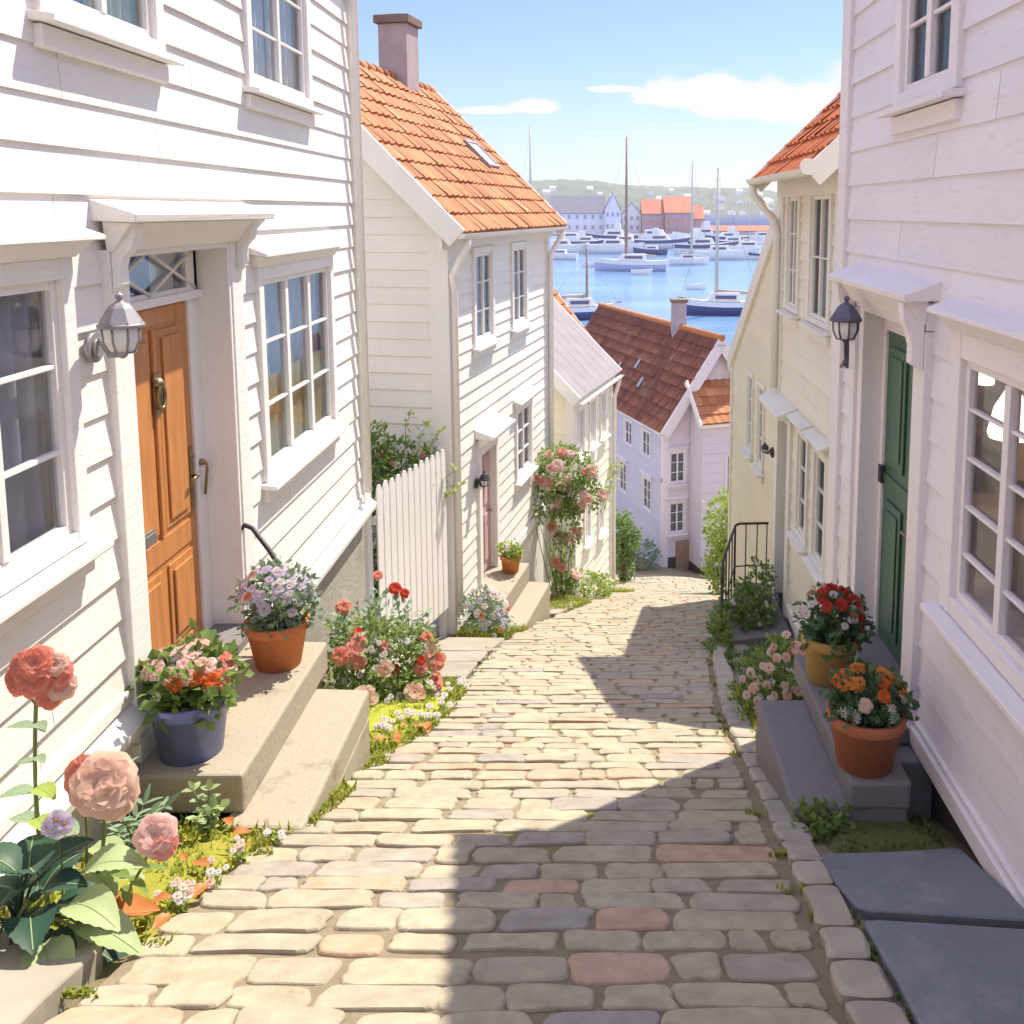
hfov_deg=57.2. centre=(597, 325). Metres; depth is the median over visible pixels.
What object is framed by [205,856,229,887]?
daisy tuft
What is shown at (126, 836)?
seedling
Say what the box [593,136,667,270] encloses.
sailboat
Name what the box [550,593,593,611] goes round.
grass
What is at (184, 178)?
clapboard house
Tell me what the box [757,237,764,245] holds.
motorboat
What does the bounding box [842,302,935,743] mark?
door
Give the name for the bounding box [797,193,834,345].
window
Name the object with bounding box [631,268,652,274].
dinghy
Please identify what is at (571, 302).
cabin window
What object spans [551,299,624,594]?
clapboard house
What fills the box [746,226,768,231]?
boathouse
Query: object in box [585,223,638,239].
motorboat
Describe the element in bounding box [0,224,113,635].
window
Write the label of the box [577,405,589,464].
window
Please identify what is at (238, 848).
daisy tuft
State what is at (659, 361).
clapboard house
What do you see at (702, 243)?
motorboat
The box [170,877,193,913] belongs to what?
daisy tuft
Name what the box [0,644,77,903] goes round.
flower
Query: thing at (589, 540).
window
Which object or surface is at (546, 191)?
hillside house
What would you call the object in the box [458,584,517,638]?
flower bush
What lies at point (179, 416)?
door
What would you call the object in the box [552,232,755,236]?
quay
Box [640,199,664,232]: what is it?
warehouse
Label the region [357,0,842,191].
sky
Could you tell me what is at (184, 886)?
daisy tuft
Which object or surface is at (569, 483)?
climbing rose
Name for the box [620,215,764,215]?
shore
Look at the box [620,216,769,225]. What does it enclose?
open sea
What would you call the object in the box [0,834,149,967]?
leafy plant
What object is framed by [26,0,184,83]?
window
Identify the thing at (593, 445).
window
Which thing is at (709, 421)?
annex
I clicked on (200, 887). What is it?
fallen leaf
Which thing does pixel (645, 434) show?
window
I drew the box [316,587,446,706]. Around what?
flower bush
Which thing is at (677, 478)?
window
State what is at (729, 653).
grass
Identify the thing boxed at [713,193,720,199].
hillside house
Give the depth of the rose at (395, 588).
8.79 m
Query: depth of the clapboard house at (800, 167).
11.32 m
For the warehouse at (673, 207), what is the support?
on the quay
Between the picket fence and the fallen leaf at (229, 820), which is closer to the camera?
the fallen leaf at (229, 820)
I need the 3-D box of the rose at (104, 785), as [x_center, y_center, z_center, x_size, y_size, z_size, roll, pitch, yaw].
[-2.082,2.099,3.829,0.482,0.774,0.328,4,8,30]
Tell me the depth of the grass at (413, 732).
7.34 m
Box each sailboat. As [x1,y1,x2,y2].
[523,126,538,191]
[560,249,621,319]
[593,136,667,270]
[668,159,709,264]
[677,168,752,315]
[741,207,758,240]
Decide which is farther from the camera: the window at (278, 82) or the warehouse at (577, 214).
the warehouse at (577, 214)
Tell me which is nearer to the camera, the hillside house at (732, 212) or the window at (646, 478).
the window at (646, 478)
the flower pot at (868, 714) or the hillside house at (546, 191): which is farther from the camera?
the hillside house at (546, 191)
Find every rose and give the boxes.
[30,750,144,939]
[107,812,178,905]
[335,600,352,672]
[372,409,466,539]
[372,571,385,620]
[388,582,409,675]
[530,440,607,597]
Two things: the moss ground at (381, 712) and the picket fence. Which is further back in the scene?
the picket fence
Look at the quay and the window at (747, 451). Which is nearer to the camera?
the window at (747, 451)
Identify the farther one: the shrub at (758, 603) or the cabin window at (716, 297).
the cabin window at (716, 297)
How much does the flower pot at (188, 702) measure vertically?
0.719 m
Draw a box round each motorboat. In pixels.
[549,240,589,253]
[551,232,591,240]
[553,249,577,259]
[570,231,603,244]
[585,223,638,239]
[587,239,643,253]
[599,236,633,243]
[628,229,683,239]
[633,245,667,254]
[634,228,688,248]
[672,221,720,237]
[672,230,735,253]
[694,245,749,259]
[705,227,748,240]
[719,232,740,245]
[728,241,761,252]
[748,250,760,259]
[750,232,766,240]
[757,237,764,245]
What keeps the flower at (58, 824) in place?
on the moss ground at (152, 883)
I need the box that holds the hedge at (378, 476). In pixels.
[370,419,447,635]
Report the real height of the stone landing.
1.080 m
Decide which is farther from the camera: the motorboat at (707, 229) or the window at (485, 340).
the motorboat at (707, 229)
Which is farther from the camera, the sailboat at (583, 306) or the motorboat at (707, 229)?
the motorboat at (707, 229)
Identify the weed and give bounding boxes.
[790,795,859,844]
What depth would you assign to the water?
165.72 m
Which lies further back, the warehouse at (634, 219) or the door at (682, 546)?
the warehouse at (634, 219)
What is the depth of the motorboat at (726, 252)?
247.12 m
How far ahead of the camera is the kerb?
3.93 m
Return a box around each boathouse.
[711,226,726,231]
[726,226,746,231]
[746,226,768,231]
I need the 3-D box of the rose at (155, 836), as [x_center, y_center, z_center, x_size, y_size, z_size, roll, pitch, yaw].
[-1.870,2.209,3.748,0.402,0.543,0.132,1,7,12]
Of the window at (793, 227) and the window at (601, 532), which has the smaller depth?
the window at (793, 227)
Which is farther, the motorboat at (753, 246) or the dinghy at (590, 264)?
the motorboat at (753, 246)
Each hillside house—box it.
[543,189,550,194]
[549,186,555,190]
[587,186,592,190]
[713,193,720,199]
[719,196,726,201]
[719,204,724,209]
[727,210,735,214]
[735,198,741,203]
[736,189,742,194]
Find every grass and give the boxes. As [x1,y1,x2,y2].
[60,636,812,999]
[340,673,471,752]
[456,623,528,637]
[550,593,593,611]
[602,587,635,592]
[721,679,819,826]
[723,640,792,678]
[829,815,942,1021]
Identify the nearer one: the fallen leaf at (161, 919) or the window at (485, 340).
the fallen leaf at (161, 919)
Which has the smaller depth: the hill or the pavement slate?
the pavement slate
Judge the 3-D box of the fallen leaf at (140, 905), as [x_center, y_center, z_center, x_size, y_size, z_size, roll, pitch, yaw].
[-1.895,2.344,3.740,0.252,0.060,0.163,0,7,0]
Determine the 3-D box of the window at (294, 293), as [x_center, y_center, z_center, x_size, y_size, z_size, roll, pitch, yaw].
[-2.765,0.267,8.007,0.690,1.958,2.170,0,7,0]
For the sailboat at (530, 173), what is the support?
on the water
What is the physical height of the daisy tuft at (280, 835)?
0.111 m
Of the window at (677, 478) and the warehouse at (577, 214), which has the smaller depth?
the window at (677, 478)
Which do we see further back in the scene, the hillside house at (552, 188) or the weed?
the hillside house at (552, 188)
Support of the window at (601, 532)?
in the clapboard house at (587, 369)
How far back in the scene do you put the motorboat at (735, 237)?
324.94 m
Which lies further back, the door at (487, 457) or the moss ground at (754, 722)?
the door at (487, 457)
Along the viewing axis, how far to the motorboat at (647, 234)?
365.99 m
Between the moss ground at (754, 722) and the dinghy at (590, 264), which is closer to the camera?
the moss ground at (754, 722)
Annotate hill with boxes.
[525,179,777,214]
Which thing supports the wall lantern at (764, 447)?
attached to the clapboard house at (800, 167)
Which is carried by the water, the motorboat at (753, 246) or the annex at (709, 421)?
the motorboat at (753, 246)
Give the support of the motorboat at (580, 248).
on the water
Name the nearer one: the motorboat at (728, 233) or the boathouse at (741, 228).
the motorboat at (728, 233)
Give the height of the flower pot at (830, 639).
0.649 m
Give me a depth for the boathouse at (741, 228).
524.12 m
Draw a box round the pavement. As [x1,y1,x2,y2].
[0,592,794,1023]
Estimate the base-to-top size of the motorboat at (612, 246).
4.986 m
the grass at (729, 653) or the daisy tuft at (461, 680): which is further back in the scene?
the grass at (729, 653)
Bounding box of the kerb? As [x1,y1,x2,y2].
[712,608,909,1023]
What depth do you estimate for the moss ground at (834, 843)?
4.76 m
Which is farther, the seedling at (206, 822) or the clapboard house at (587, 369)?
the clapboard house at (587, 369)
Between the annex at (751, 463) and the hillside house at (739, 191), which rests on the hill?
the hillside house at (739, 191)
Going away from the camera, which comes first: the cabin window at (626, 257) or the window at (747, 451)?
the window at (747, 451)
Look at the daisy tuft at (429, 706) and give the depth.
7.42 m
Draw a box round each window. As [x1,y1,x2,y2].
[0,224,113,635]
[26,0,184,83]
[173,238,348,502]
[189,0,324,126]
[471,245,501,358]
[510,241,533,338]
[513,387,539,491]
[570,301,588,303]
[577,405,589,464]
[583,503,595,553]
[588,397,600,455]
[597,482,608,543]
[599,389,610,445]
[616,413,617,438]
[616,454,629,494]
[624,417,632,447]
[625,256,641,258]
[639,469,652,513]
[641,427,650,458]
[653,236,665,238]
[666,444,689,489]
[666,495,689,539]
[695,240,709,242]
[715,295,735,298]
[724,453,728,500]
[739,369,754,462]
[749,380,765,483]
[776,196,802,327]
[786,410,812,556]
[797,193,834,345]
[801,427,828,584]
[876,0,1000,134]
[919,298,1023,738]
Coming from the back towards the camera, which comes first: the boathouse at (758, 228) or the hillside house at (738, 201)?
the hillside house at (738, 201)
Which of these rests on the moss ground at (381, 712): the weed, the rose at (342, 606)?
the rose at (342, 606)
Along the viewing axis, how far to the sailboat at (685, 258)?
223.86 m
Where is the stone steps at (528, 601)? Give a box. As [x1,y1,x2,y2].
[470,561,549,627]
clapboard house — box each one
[0,0,376,909]
[359,13,568,636]
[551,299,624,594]
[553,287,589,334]
[584,298,730,569]
[746,91,840,641]
[825,0,1023,907]
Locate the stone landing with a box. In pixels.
[726,583,790,645]
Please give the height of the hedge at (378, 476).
3.028 m
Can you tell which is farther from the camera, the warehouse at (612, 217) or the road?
the warehouse at (612, 217)
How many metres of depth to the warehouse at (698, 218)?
477.76 m
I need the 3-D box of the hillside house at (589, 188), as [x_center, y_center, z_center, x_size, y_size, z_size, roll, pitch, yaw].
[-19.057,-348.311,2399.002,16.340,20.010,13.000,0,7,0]
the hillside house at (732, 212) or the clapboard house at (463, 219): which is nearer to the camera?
the clapboard house at (463, 219)
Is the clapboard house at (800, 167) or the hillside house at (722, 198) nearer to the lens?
the clapboard house at (800, 167)
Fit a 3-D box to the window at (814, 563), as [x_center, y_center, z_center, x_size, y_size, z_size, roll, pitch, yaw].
[2.695,2.047,10.412,0.710,1.678,0.890,0,7,0]
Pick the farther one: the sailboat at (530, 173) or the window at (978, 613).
the sailboat at (530, 173)
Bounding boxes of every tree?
[616,508,642,581]
[698,485,727,594]
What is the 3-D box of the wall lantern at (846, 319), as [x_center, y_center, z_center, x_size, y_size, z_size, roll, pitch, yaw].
[1.658,0.060,6.355,0.208,0.573,0.733,1,7,8]
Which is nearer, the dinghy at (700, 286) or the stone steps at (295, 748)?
the stone steps at (295, 748)
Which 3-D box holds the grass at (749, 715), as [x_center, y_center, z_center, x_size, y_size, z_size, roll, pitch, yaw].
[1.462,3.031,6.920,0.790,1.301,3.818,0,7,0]
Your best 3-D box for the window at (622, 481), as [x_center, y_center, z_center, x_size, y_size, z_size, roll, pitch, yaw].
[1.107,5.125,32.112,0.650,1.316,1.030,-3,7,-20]
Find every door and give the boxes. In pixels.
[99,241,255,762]
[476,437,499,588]
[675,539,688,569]
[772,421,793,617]
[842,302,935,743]
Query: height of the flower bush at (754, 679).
0.768 m
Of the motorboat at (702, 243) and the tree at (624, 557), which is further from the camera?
the motorboat at (702, 243)
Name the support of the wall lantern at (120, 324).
attached to the clapboard house at (184, 178)
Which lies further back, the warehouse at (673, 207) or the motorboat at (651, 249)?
the warehouse at (673, 207)
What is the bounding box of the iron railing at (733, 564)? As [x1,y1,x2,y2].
[720,522,768,617]
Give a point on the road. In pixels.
(548, 822)
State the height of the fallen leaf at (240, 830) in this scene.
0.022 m
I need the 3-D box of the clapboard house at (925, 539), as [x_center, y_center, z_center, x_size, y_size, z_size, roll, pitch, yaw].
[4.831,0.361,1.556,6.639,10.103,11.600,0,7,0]
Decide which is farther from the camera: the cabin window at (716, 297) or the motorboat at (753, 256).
the motorboat at (753, 256)
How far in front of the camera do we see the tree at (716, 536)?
21.01 m
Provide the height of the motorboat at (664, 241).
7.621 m
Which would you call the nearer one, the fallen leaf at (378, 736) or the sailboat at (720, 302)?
the fallen leaf at (378, 736)
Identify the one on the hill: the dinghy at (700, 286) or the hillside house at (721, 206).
the hillside house at (721, 206)
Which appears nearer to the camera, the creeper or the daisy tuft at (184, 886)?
the daisy tuft at (184, 886)
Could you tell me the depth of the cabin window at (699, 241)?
278.35 m
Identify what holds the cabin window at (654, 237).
in the motorboat at (664, 241)
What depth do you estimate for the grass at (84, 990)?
4.16 m
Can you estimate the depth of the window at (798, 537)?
11.43 m
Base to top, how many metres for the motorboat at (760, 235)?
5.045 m
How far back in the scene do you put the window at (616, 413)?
32.33 m
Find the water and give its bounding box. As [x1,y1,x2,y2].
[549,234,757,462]
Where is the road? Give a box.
[44,574,911,1023]
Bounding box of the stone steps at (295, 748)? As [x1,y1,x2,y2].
[130,642,369,839]
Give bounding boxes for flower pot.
[125,617,254,766]
[226,551,323,672]
[495,538,523,573]
[791,576,876,687]
[818,653,919,778]
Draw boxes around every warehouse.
[549,196,604,232]
[604,192,620,229]
[620,202,641,232]
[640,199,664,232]
[662,197,694,232]
[694,205,704,227]
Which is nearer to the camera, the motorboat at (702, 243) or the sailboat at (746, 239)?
the motorboat at (702, 243)
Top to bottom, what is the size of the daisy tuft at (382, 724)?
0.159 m
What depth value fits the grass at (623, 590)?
22.13 m
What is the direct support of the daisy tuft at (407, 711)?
on the moss ground at (381, 712)
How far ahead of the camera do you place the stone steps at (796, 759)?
5.28 m
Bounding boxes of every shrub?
[616,538,661,570]
[700,596,735,651]
[717,556,779,632]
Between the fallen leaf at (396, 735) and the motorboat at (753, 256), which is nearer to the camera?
the fallen leaf at (396, 735)
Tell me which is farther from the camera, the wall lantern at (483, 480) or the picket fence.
the wall lantern at (483, 480)
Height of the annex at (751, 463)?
9.286 m
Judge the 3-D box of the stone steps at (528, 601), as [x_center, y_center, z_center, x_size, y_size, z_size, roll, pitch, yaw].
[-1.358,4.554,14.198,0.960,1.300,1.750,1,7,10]
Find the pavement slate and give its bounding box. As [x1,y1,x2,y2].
[821,848,1023,1023]
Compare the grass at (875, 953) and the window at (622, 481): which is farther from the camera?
the window at (622, 481)
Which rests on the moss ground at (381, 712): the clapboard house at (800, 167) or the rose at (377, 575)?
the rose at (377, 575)
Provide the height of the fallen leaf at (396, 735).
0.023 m
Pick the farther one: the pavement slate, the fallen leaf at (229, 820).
the fallen leaf at (229, 820)
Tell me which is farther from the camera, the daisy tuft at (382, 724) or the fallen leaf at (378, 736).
the daisy tuft at (382, 724)
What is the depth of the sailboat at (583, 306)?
111.97 m
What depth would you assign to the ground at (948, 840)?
5.00 m
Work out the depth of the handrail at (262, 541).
6.56 m
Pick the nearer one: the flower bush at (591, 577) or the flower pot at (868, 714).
the flower pot at (868, 714)
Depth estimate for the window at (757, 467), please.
14.50 m
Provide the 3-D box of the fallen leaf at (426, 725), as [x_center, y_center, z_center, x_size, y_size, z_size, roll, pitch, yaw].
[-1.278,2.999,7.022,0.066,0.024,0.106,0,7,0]
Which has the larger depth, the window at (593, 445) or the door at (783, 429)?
the window at (593, 445)
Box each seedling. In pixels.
[101,756,180,849]
[182,778,229,838]
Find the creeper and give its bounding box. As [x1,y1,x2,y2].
[600,461,622,512]
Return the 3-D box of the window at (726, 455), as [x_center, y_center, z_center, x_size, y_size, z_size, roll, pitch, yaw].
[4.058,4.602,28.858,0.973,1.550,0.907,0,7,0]
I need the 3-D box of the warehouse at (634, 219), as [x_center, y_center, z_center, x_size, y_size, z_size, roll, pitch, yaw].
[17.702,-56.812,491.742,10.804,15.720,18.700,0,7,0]
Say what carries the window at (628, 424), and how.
in the clapboard house at (659, 361)
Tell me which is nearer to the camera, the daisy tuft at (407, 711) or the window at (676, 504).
the daisy tuft at (407, 711)
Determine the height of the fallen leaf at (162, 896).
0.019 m
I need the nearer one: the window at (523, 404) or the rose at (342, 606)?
the rose at (342, 606)
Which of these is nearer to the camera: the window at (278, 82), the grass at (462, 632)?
the window at (278, 82)
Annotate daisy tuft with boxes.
[153,879,195,900]
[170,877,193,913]
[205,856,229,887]
[229,835,251,863]
[262,817,285,844]
[374,715,395,731]
[395,708,416,720]
[416,703,440,720]
[425,692,453,712]
[428,686,451,696]
[445,676,468,692]
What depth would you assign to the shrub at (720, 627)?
11.49 m
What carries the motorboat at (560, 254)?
on the water
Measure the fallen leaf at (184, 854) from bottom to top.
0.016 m
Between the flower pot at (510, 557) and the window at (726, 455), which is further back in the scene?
the window at (726, 455)
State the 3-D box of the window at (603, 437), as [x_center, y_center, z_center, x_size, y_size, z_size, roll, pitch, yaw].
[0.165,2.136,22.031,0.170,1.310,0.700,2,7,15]
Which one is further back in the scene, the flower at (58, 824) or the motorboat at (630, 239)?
the motorboat at (630, 239)
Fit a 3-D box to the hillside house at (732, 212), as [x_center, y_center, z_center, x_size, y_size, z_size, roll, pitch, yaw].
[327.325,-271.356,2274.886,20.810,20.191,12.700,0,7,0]
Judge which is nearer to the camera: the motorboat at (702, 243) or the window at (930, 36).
the window at (930, 36)
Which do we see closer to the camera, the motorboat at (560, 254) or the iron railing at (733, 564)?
the iron railing at (733, 564)
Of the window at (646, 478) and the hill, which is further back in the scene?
the hill
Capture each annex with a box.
[684,378,729,575]
[727,197,779,598]
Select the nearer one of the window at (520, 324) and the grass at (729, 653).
the grass at (729, 653)
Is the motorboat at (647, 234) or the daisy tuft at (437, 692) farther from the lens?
the motorboat at (647, 234)
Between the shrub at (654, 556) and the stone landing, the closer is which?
the stone landing
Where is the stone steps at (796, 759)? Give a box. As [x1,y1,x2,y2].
[756,655,931,828]
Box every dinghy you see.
[581,261,594,266]
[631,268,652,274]
[685,282,706,289]
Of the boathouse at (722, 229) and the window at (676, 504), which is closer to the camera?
the window at (676, 504)
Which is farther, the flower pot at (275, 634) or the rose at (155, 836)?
the flower pot at (275, 634)
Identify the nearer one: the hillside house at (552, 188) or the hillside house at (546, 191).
the hillside house at (546, 191)
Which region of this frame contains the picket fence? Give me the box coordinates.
[364,447,447,649]
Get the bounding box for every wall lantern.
[83,292,145,362]
[474,471,489,488]
[761,442,773,457]
[830,296,862,367]
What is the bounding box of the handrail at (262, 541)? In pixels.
[241,523,301,607]
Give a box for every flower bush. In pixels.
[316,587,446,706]
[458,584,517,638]
[557,567,620,599]
[726,630,804,716]
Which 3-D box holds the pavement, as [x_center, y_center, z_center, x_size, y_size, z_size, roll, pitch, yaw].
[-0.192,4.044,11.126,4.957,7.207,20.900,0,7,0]
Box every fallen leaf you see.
[115,890,159,917]
[151,891,170,901]
[151,913,171,930]
[178,852,187,860]
[190,882,208,898]
[193,857,209,866]
[223,816,233,824]
[232,826,251,834]
[374,734,387,740]
[394,733,401,739]
[423,722,431,728]
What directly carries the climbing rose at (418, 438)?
attached to the picket fence
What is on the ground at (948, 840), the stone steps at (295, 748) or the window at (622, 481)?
the stone steps at (295, 748)
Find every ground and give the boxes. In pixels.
[0,508,983,1013]
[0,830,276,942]
[342,686,456,757]
[737,695,767,728]
[823,815,944,853]
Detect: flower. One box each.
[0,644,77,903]
[40,809,74,927]
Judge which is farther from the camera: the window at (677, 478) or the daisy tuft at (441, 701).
the window at (677, 478)
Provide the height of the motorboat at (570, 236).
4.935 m
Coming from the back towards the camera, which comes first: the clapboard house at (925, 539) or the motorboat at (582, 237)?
the motorboat at (582, 237)

